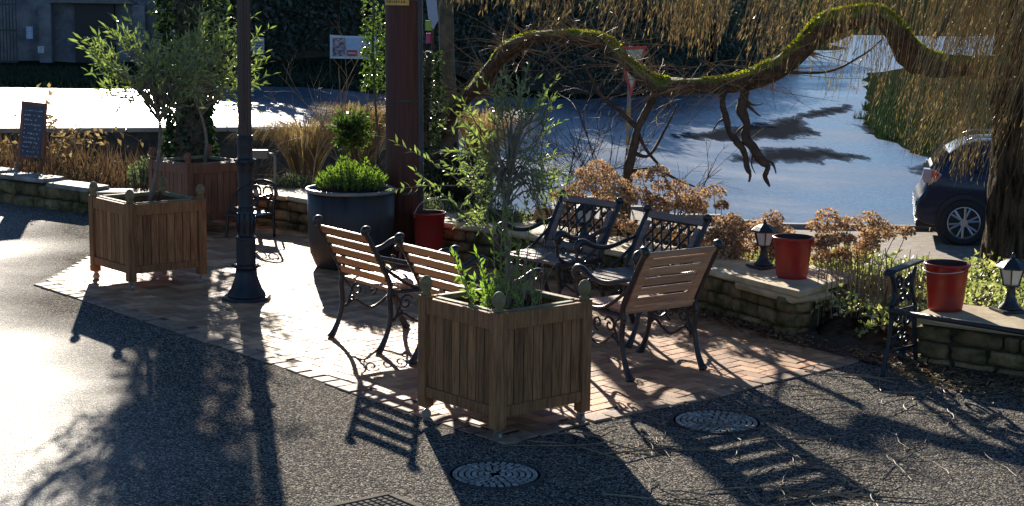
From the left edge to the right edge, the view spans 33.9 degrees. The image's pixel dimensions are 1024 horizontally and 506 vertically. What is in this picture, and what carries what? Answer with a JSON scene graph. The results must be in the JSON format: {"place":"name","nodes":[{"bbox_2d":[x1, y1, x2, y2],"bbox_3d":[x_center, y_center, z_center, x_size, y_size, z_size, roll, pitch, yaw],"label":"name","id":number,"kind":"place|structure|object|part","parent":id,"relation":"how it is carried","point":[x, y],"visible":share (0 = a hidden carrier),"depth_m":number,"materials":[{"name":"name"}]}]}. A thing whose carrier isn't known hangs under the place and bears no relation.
{"place":"outdoors","nodes":[
{"label":"outdoors","id":0,"kind":"place"},
{"bbox_2d":[33,219,863,444],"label":"brick paving","id":1,"kind":"structure","parent":0,"point":[299,286],"depth_m":11.71,"materials":[{"name":"brick"}]},
{"bbox_2d":[88,177,206,289],"bbox_3d":[-2.928,-0.168,13.488,0.690,0.798,0.690,-7,12,-39],"label":"planter","id":2,"kind":"object","parent":1,"relation":"on","point":[132,234],"visible":1,"depth_m":13.28,"materials":[{"name":"brown wood"}]},
{"bbox_2d":[68,5,226,200],"bbox_3d":[-2.848,-1.172,13.255,1.259,1.601,0.961,1,9,0],"label":"olive tree","id":3,"kind":"object","parent":2,"relation":"on","point":[157,102],"visible":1,"depth_m":13.18,"materials":[{"name":"green plant"}]},
{"bbox_2d":[148,144,237,222],"bbox_3d":[-3.051,-0.627,16.362,0.705,0.798,0.705,-7,12,-42],"label":"planter","id":4,"kind":"object","parent":1,"relation":"on","point":[216,177],"visible":0.52,"depth_m":16.12,"materials":[{"name":"brown wood"}]},
{"bbox_2d":[146,0,236,157],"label":"ivy tree","id":5,"kind":"object","parent":4,"relation":"in","point":[188,134],"visible":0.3,"depth_m":18.50,"materials":[{"name":"green plant"}]},
{"bbox_2d":[156,3,280,162],"bbox_3d":[-2.785,-1.612,16.117,1.117,1.570,1.026,1,9,0],"label":"olive tree","id":6,"kind":"object","parent":4,"relation":"on","point":[209,85],"visible":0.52,"depth_m":16.12,"materials":[{"name":"green plant"}]},
{"bbox_2d":[222,0,270,303],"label":"lamp post","id":7,"kind":"object","parent":1,"relation":"on","point":[246,286],"visible":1,"depth_m":12.63,"materials":[{"name":"black metal"}]},
{"bbox_2d":[225,179,276,237],"bbox_3d":[-2.476,-0.415,15.918,0.360,0.543,0.379,7,11,34],"label":"iron chair","id":8,"kind":"object","parent":1,"relation":"on","point":[261,214],"visible":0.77,"depth_m":15.94,"materials":[{"name":"black metal"}]},
{"bbox_2d":[305,184,396,270],"bbox_3d":[-1.376,-0.220,14.347,0.784,0.682,0.784,1,9,0],"label":"zinc tub","id":9,"kind":"object","parent":1,"relation":"on","point":[356,212],"visible":0.64,"depth_m":14.05,"materials":[{"name":"metal"}]},
{"bbox_2d":[314,154,387,192],"bbox_3d":[-1.366,-0.676,14.271,0.643,0.330,0.633,1,9,0],"label":"dwarf conifer","id":10,"kind":"object","parent":9,"relation":"in","point":[349,178],"visible":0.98,"depth_m":14.16,"materials":[{"name":"green plant"}]},
{"bbox_2d":[326,102,377,164],"bbox_3d":[-1.531,-0.865,15.981,0.471,1.137,0.488,-5,11,-31],"label":"bay tree","id":11,"kind":"object","parent":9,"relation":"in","point":[352,126],"visible":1,"depth_m":15.87,"materials":[{"name":"green plant"}]},
{"bbox_2d":[358,152,385,184],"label":"evergreen shrub","id":12,"kind":"object","parent":9,"relation":"in","point":[376,170],"visible":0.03,"depth_m":17.22,"materials":[{"name":"green plant"}]},
{"bbox_2d":[313,215,451,354],"bbox_3d":[-0.846,0.184,11.311,0.782,0.872,0.660,-6,11,-37],"label":"garden chair","id":13,"kind":"object","parent":1,"relation":"on","point":[391,282],"visible":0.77,"depth_m":11.15,"materials":[{"name":"brown wood"}]},
{"bbox_2d":[405,253,444,261],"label":"stone block","id":14,"kind":"structure","parent":1,"relation":"on","point":[426,257],"depth_m":14.39,"materials":[{"name":"stone"}]},
{"bbox_2d":[412,198,446,255],"bbox_3d":[-0.714,-0.233,14.445,0.315,0.496,0.300,-6,11,-35],"label":"bucket","id":15,"kind":"object","parent":14,"relation":"on","point":[428,229],"visible":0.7,"depth_m":14.35,"materials":[{"name":"red plastic"}]},
{"bbox_2d":[424,134,494,216],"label":"evergreen shrub","id":16,"kind":"object","parent":1,"relation":"on","point":[439,177],"visible":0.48,"depth_m":16.56,"materials":[{"name":"green plant"}]},
{"bbox_2d":[394,232,545,363],"bbox_3d":[-0.248,0.312,10.564,0.782,0.872,0.660,-6,11,-37],"label":"garden chair","id":17,"kind":"object","parent":1,"relation":"on","point":[434,268],"visible":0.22,"depth_m":10.43,"materials":[{"name":"brown wood"}]},
{"bbox_2d":[224,185,768,316],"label":"stone wall","id":18,"kind":"structure","parent":1,"relation":"on","point":[720,292],"depth_m":14.23,"materials":[{"name":"stone"}]},
{"bbox_2d":[253,149,275,188],"bbox_3d":[-2.528,-0.694,17.110,0.254,0.715,0.100,1,9,0],"label":"tap post","id":19,"kind":"object","parent":18,"relation":"on","point":[261,154],"visible":0.61,"depth_m":17.05,"materials":[{"name":"grey metal"}]},
{"bbox_2d":[265,171,321,188],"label":"lavender bush","id":20,"kind":"object","parent":18,"relation":"on","point":[303,182],"visible":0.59,"depth_m":17.20,"materials":[{"name":"green plant"}]},
{"bbox_2d":[424,188,461,212],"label":"grey bush","id":21,"kind":"object","parent":18,"relation":"on","point":[447,205],"visible":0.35,"depth_m":15.40,"materials":[{"name":"green plant"}]},
{"bbox_2d":[453,188,531,223],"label":"grey bush","id":22,"kind":"object","parent":18,"relation":"on","point":[517,216],"visible":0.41,"depth_m":14.78,"materials":[{"name":"green plant"}]},
{"bbox_2d":[572,204,596,242],"bbox_3d":[0.591,-0.271,13.625,0.190,0.369,0.210,-2,9,-17],"label":"pedestal lantern","id":23,"kind":"object","parent":18,"relation":"on","point":[580,213],"visible":0.3,"depth_m":13.58,"materials":[{"name":"black metal"}]},
{"bbox_2d":[746,219,777,269],"bbox_3d":[1.882,-0.076,12.531,0.188,0.365,0.208,-4,10,-28],"label":"pedestal lantern","id":24,"kind":"object","parent":18,"relation":"on","point":[764,232],"visible":0.98,"depth_m":12.49,"materials":[{"name":"black metal"}]},
{"bbox_2d":[417,264,592,441],"bbox_3d":[-0.043,0.535,9.300,0.690,0.813,0.690,-7,12,-40],"label":"planter","id":25,"kind":"object","parent":1,"relation":"on","point":[498,364],"visible":0.87,"depth_m":9.09,"materials":[{"name":"brown wood"}]},
{"bbox_2d":[387,61,591,308],"bbox_3d":[-0.131,-0.371,9.218,1.146,1.369,0.778,1,9,0],"label":"olive tree","id":26,"kind":"object","parent":25,"relation":"on","point":[502,173],"visible":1,"depth_m":9.23,"materials":[{"name":"green plant"}]},
{"bbox_2d":[450,209,559,309],"bbox_3d":[-0.041,0.029,9.244,0.610,0.607,0.562,1,9,0],"label":"weedy plant","id":27,"kind":"object","parent":25,"relation":"in","point":[487,295],"visible":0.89,"depth_m":9.26,"materials":[{"name":"green plant"}]},
{"bbox_2d":[496,189,623,310],"bbox_3d":[0.334,0.010,12.515,0.782,0.872,0.660,-8,13,-44],"label":"garden chair","id":28,"kind":"object","parent":1,"relation":"on","point":[552,238],"visible":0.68,"depth_m":12.52,"materials":[{"name":"black metal"}]},
{"bbox_2d":[573,205,711,348],"bbox_3d":[0.882,0.152,11.676,0.782,0.872,0.660,-6,12,-38],"label":"garden chair","id":29,"kind":"object","parent":1,"relation":"on","point":[634,254],"visible":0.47,"depth_m":11.75,"materials":[{"name":"black metal"}]},
{"bbox_2d":[572,239,722,381],"bbox_3d":[0.827,0.319,10.626,0.660,0.872,0.782,-6,11,-35],"label":"garden chair","id":30,"kind":"object","parent":1,"relation":"on","point":[636,297],"visible":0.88,"depth_m":10.43,"materials":[{"name":"wood"},{"name":"black cast iron"}]},
{"bbox_2d":[735,282,833,333],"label":"stone wall","id":31,"kind":"structure","parent":1,"relation":"on","point":[756,305],"depth_m":11.87,"materials":[{"name":"stone"}]},
{"bbox_2d":[0,35,993,224],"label":"road","id":32,"kind":"structure","parent":0,"point":[833,155],"depth_m":37.92,"materials":[{"name":"grey asphalt"}]},
{"bbox_2d":[252,37,263,86],"bbox_3d":[-5.561,-4.187,36.831,0.260,1.080,0.064,1,9,0],"label":"notice","id":33,"kind":"object","parent":32,"relation":"on","point":[258,44],"visible":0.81,"depth_m":36.75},
{"bbox_2d":[622,46,646,156],"bbox_3d":[2.088,-2.465,29.997,0.089,2.447,0.835,9,12,42],"label":"road sign","id":34,"kind":"object","parent":32,"relation":"on","point":[632,85],"visible":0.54,"depth_m":29.93,"materials":[{"name":"grey metal"}]},
{"bbox_2d":[0,202,1023,505],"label":"terrace asphalt","id":35,"kind":"structure","parent":0,"point":[100,406],"depth_m":9.03,"materials":[{"name":"grey asphalt"}]},
{"bbox_2d":[0,167,148,213],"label":"stone wall","id":36,"kind":"structure","parent":35,"relation":"on","point":[17,187],"depth_m":17.78,"materials":[{"name":"stone"}]},
{"bbox_2d":[16,101,47,173],"bbox_3d":[-5.332,-1.293,18.606,0.369,0.798,0.381,-3,10,-22],"label":"chalkboard","id":37,"kind":"object","parent":36,"relation":"on","point":[33,125],"visible":0.97,"depth_m":18.50,"materials":[{"name":"black wood"}]},
{"bbox_2d":[323,492,422,505],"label":"inspection cover","id":38,"kind":"object","parent":35,"relation":"on","point":[386,499],"visible":1,"depth_m":7.85,"materials":[{"name":"metal"}]},
{"bbox_2d":[34,282,861,444],"bbox_3d":[-0.705,0.503,12.132,3.345,0.060,5.855,-7,12,-41],"label":"paving edge","id":39,"kind":"object","parent":35,"relation":"on","point":[555,427],"visible":0.67,"depth_m":10.20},
{"bbox_2d":[446,460,544,489],"bbox_3d":[-0.084,1.098,8.329,0.489,0.010,0.489,-2,9,-17],"label":"manhole cover","id":40,"kind":"object","parent":35,"relation":"on","point":[494,474],"visible":1,"depth_m":8.31,"materials":[{"name":"grey metal"}]},
{"bbox_2d":[44,205,1023,404],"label":"leaf litter","id":41,"kind":"object","parent":35,"relation":"on","point":[762,328],"visible":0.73,"depth_m":11.39,"materials":[{"name":"brown plant"}]},
{"bbox_2d":[670,409,763,433],"bbox_3d":[1.147,0.943,9.416,0.523,0.010,0.523,-2,9,-17],"label":"manhole cover","id":42,"kind":"object","parent":35,"relation":"on","point":[696,415],"visible":1,"depth_m":9.40,"materials":[{"name":"grey metal"}]},
{"bbox_2d":[506,355,1023,505],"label":"fallen twigs","id":43,"kind":"object","parent":35,"relation":"on","point":[831,493],"visible":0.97,"depth_m":8.77,"materials":[{"name":"brown wood"}]},
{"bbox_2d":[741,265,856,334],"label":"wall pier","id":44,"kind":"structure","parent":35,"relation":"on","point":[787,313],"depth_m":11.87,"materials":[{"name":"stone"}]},
{"bbox_2d":[772,233,814,279],"bbox_3d":[2.025,0.027,12.104,0.315,0.301,0.308,6,11,31],"label":"bucket","id":45,"kind":"object","parent":44,"relation":"on","point":[792,255],"visible":1,"depth_m":12.00,"materials":[{"name":"red plastic"}]},
{"bbox_2d":[878,259,1023,376],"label":"bench frame","id":46,"kind":"object","parent":35,"relation":"on","point":[913,314],"visible":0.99,"depth_m":10.59,"materials":[{"name":"black metal"}]},
{"bbox_2d":[889,360,1023,403],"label":"straw litter","id":47,"kind":"object","parent":35,"relation":"on","point":[956,381],"visible":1,"depth_m":10.30,"materials":[{"name":"beige plant"}]},
{"bbox_2d":[911,304,1023,376],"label":"stone wall","id":48,"kind":"structure","parent":35,"relation":"on","point":[963,346],"depth_m":10.69,"materials":[{"name":"stone"}]},
{"bbox_2d":[923,259,970,311],"bbox_3d":[2.842,0.215,10.997,0.308,0.311,0.315,-6,11,-38],"label":"bucket","id":49,"kind":"object","parent":48,"relation":"on","point":[946,281],"visible":1,"depth_m":10.90,"materials":[{"name":"red plastic"}]},
{"bbox_2d":[989,253,1023,313],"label":"pedestal lantern","id":50,"kind":"object","parent":48,"relation":"on","point":[1012,270],"visible":1,"depth_m":10.92,"materials":[{"name":"black metal"}]},
{"bbox_2d":[0,0,1023,350],"bbox_3d":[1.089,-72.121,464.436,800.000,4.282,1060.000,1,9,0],"label":"ground","id":51,"kind":"structure","parent":0,"point":[838,324],"depth_m":43.08,"materials":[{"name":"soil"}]},
{"bbox_2d":[0,0,17,62],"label":"iron railings","id":52,"kind":"object","parent":51,"relation":"on","point":[6,29],"visible":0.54,"depth_m":45.65,"materials":[{"name":"black metal"}]},
{"bbox_2d":[0,83,143,175],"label":"bare shrub","id":53,"kind":"object","parent":51,"relation":"on","point":[71,130],"visible":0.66,"depth_m":19.23,"materials":[{"name":"plant"}]},
{"bbox_2d":[0,0,204,63],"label":"stone lodge","id":54,"kind":"structure","parent":51,"relation":"on","point":[55,24],"depth_m":46.75,"materials":[{"name":"grey stone"}]},
{"bbox_2d":[26,26,32,38],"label":"notice","id":55,"kind":"object","parent":54,"relation":"attached to","point":[29,32],"visible":1,"depth_m":45.55,"materials":[{"name":"white paper"}]},
{"bbox_2d":[38,46,43,52],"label":"notice","id":56,"kind":"object","parent":54,"relation":"attached to","point":[40,49],"visible":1,"depth_m":46.01,"materials":[{"name":"white paper"}]},
{"bbox_2d":[74,4,115,62],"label":"door","id":57,"kind":"structure","parent":54,"relation":"in","point":[86,15],"depth_m":46.66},
{"bbox_2d":[105,155,161,188],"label":"bare shrub","id":58,"kind":"object","parent":51,"relation":"on","point":[125,174],"visible":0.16,"depth_m":17.96,"materials":[{"name":"brown plant"}]},
{"bbox_2d":[0,133,268,188],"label":"dead reeds","id":59,"kind":"object","parent":51,"relation":"on","point":[73,172],"visible":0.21,"depth_m":18.82,"materials":[{"name":"brown plant"}]},
{"bbox_2d":[127,153,149,191],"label":"sage bush","id":60,"kind":"object","parent":51,"relation":"on","point":[140,175],"visible":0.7,"depth_m":16.64,"materials":[{"name":"green plant"}]},
{"bbox_2d":[0,124,385,184],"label":"parapet wall","id":61,"kind":"structure","parent":51,"relation":"on","point":[147,135],"depth_m":21.92,"materials":[{"name":"stone"}]},
{"bbox_2d":[226,116,382,181],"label":"straw grass","id":62,"kind":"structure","parent":51,"relation":"on","point":[297,163],"depth_m":18.51,"materials":[{"name":"beige plant"}]},
{"bbox_2d":[283,91,334,184],"bbox_3d":[-1.922,-1.015,16.759,0.435,1.288,0.986,-5,11,-34],"label":"bare sapling","id":63,"kind":"object","parent":51,"relation":"on","point":[319,139],"visible":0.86,"depth_m":16.62,"materials":[{"name":"brown plant"}]},
{"bbox_2d":[257,143,385,188],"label":"bare shrub","id":64,"kind":"object","parent":51,"relation":"on","point":[286,169],"visible":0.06,"depth_m":18.00,"materials":[{"name":"brown plant"}]},
{"bbox_2d":[300,100,385,170],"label":"straw grass","id":65,"kind":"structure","parent":51,"relation":"on","point":[381,118],"depth_m":18.83,"materials":[{"name":"beige plant"}]},
{"bbox_2d":[256,0,436,166],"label":"bare shrub","id":66,"kind":"object","parent":51,"relation":"on","point":[343,109],"visible":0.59,"depth_m":18.14,"materials":[{"name":"plant"}]},
{"bbox_2d":[329,31,376,77],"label":"banner","id":67,"kind":"object","parent":51,"relation":"on","point":[352,45],"visible":0.81,"depth_m":41.71,"materials":[{"name":"white plastic"}]},
{"bbox_2d":[204,0,518,91],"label":"hedge","id":68,"kind":"object","parent":51,"relation":"on","point":[302,28],"visible":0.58,"depth_m":44.88,"materials":[{"name":"green plant"}]},
{"bbox_2d":[359,0,384,167],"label":"tree","id":69,"kind":"object","parent":51,"relation":"on","point":[374,78],"visible":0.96,"depth_m":17.28,"materials":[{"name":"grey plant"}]},
{"bbox_2d":[384,0,423,259],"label":"utility pole","id":70,"kind":"object","parent":51,"relation":"on","point":[404,66],"visible":0.82,"depth_m":14.42,"materials":[{"name":"brown wood"}]},
{"bbox_2d":[425,0,437,122],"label":"finger sign","id":71,"kind":"object","parent":51,"relation":"on","point":[432,10],"visible":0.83,"depth_m":19.81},
{"bbox_2d":[423,50,451,192],"bbox_3d":[-0.843,-0.985,17.064,0.456,2.150,0.414,1,9,0],"label":"ivy tree","id":72,"kind":"object","parent":51,"relation":"on","point":[427,83],"visible":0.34,"depth_m":16.93,"materials":[{"name":"green plant"}]},
{"bbox_2d":[439,0,458,163],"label":"bare tree","id":73,"kind":"object","parent":51,"relation":"on","point":[446,25],"visible":0.31,"depth_m":17.48,"materials":[{"name":"grey plant"}]},
{"bbox_2d":[361,134,553,221],"bbox_3d":[-0.376,-0.136,17.560,3.317,2.202,3.412,1,9,0],"label":"bare shrub","id":74,"kind":"object","parent":51,"relation":"on","point":[531,220],"visible":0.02,"depth_m":17.52,"materials":[{"name":"brown plant"}]},
{"bbox_2d":[433,106,549,187],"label":"straw grass","id":75,"kind":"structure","parent":51,"relation":"on","point":[485,120],"depth_m":18.31,"materials":[{"name":"beige plant"}]},
{"bbox_2d":[427,65,688,226],"bbox_3d":[0.426,-0.912,15.187,2.516,1.555,1.914,1,9,0],"label":"bare shrub","id":76,"kind":"object","parent":51,"relation":"on","point":[570,170],"visible":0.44,"depth_m":15.21,"materials":[{"name":"brown plant"}]},
{"bbox_2d":[547,158,624,234],"bbox_3d":[0.626,-0.367,14.132,0.668,0.902,0.484,1,9,0],"label":"hydrangea","id":77,"kind":"object","parent":51,"relation":"on","point":[595,176],"visible":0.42,"depth_m":14.01,"materials":[{"name":"brown plant"}]},
{"bbox_2d":[495,25,681,226],"bbox_3d":[0.652,-1.288,16.242,1.870,2.007,2.890,1,9,0],"label":"bare shrub","id":78,"kind":"object","parent":51,"relation":"on","point":[584,123],"visible":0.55,"depth_m":16.01,"materials":[{"name":"brown plant"}]},
{"bbox_2d":[505,0,713,94],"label":"hedge","id":79,"kind":"object","parent":51,"relation":"on","point":[679,57],"visible":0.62,"depth_m":57.40,"materials":[{"name":"green plant"}]},
{"bbox_2d":[601,163,710,248],"bbox_3d":[1.164,-0.288,13.723,0.908,0.891,0.492,1,9,0],"label":"hydrangea","id":80,"kind":"object","parent":51,"relation":"on","point":[691,205],"visible":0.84,"depth_m":13.64,"materials":[{"name":"brown plant"}]},
{"bbox_2d":[641,132,757,242],"bbox_3d":[1.688,-0.629,15.176,0.816,1.065,1.095,-3,10,-22],"label":"bare shrub","id":81,"kind":"object","parent":51,"relation":"on","point":[708,177],"visible":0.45,"depth_m":15.07,"materials":[{"name":"brown plant"}]},
{"bbox_2d":[383,0,1023,278],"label":"willow tree","id":82,"kind":"object","parent":51,"relation":"on","point":[1000,68],"visible":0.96,"depth_m":13.43,"materials":[{"name":"brown plant"}]},
{"bbox_2d":[701,184,729,227],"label":"hydrangea","id":83,"kind":"object","parent":51,"relation":"on","point":[720,203],"visible":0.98,"depth_m":13.40,"materials":[{"name":"brown plant"}]},
{"bbox_2d":[692,0,803,75],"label":"hedge","id":84,"kind":"object","parent":51,"relation":"on","point":[726,48],"visible":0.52,"depth_m":75.76,"materials":[{"name":"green plant"}]},
{"bbox_2d":[700,209,795,262],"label":"hydrangea","id":85,"kind":"object","parent":51,"relation":"on","point":[728,233],"visible":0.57,"depth_m":12.98,"materials":[{"name":"brown plant"}]},
{"bbox_2d":[587,196,935,230],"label":"kerb","id":86,"kind":"structure","parent":51,"relation":"on","point":[793,225],"depth_m":27.43,"materials":[{"name":"stone"}]},
{"bbox_2d":[551,196,980,276],"bbox_3d":[15.102,-0.052,24.562,29.000,0.528,5.600,1,9,0],"label":"parking strip","id":87,"kind":"object","parent":51,"relation":"on","point":[920,244],"visible":0.08,"depth_m":25.68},
{"bbox_2d":[912,129,991,245],"bbox_3d":[8.544,-0.982,26.336,4.351,1.761,1.950,3,9,12],"label":"parked car","id":88,"kind":"object","parent":87,"relation":"on","point":[948,208],"visible":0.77,"depth_m":25.82,"materials":[{"name":"blue paint"}]},
{"bbox_3d":[6.716,-1.505,26.652,0.315,0.390,1.560,3,9,12],"label":"rear window","id":89,"kind":"part","parent":88,"relation":"part of","materials":[{"name":"black glass"}]},
{"bbox_3d":[7.041,-1.424,25.797,0.460,0.370,0.178,3,9,12],"label":"window","id":90,"kind":"part","parent":88,"relation":"part of","materials":[{"name":"black glass"}]},
{"bbox_2d":[689,307,1023,388],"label":"soil margin","id":91,"kind":"object","parent":51,"relation":"on","point":[844,341],"visible":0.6,"depth_m":11.22,"materials":[{"name":"brown soil"}]},
{"bbox_2d":[805,207,916,283],"bbox_3d":[2.641,-0.013,12.850,0.870,0.666,0.478,1,9,0],"label":"hydrangea","id":92,"kind":"object","parent":51,"relation":"on","point":[868,241],"visible":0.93,"depth_m":12.75,"materials":[{"name":"brown plant"}]},
{"bbox_2d":[813,248,929,326],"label":"dry stalks","id":93,"kind":"object","parent":51,"relation":"on","point":[879,280],"visible":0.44,"depth_m":12.05,"materials":[{"name":"beige plant"}]},
{"bbox_2d":[741,247,1023,339],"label":"ground cover","id":94,"kind":"object","parent":51,"relation":"on","point":[968,297],"visible":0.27,"depth_m":12.22,"materials":[{"name":"green plant"}]}
]}

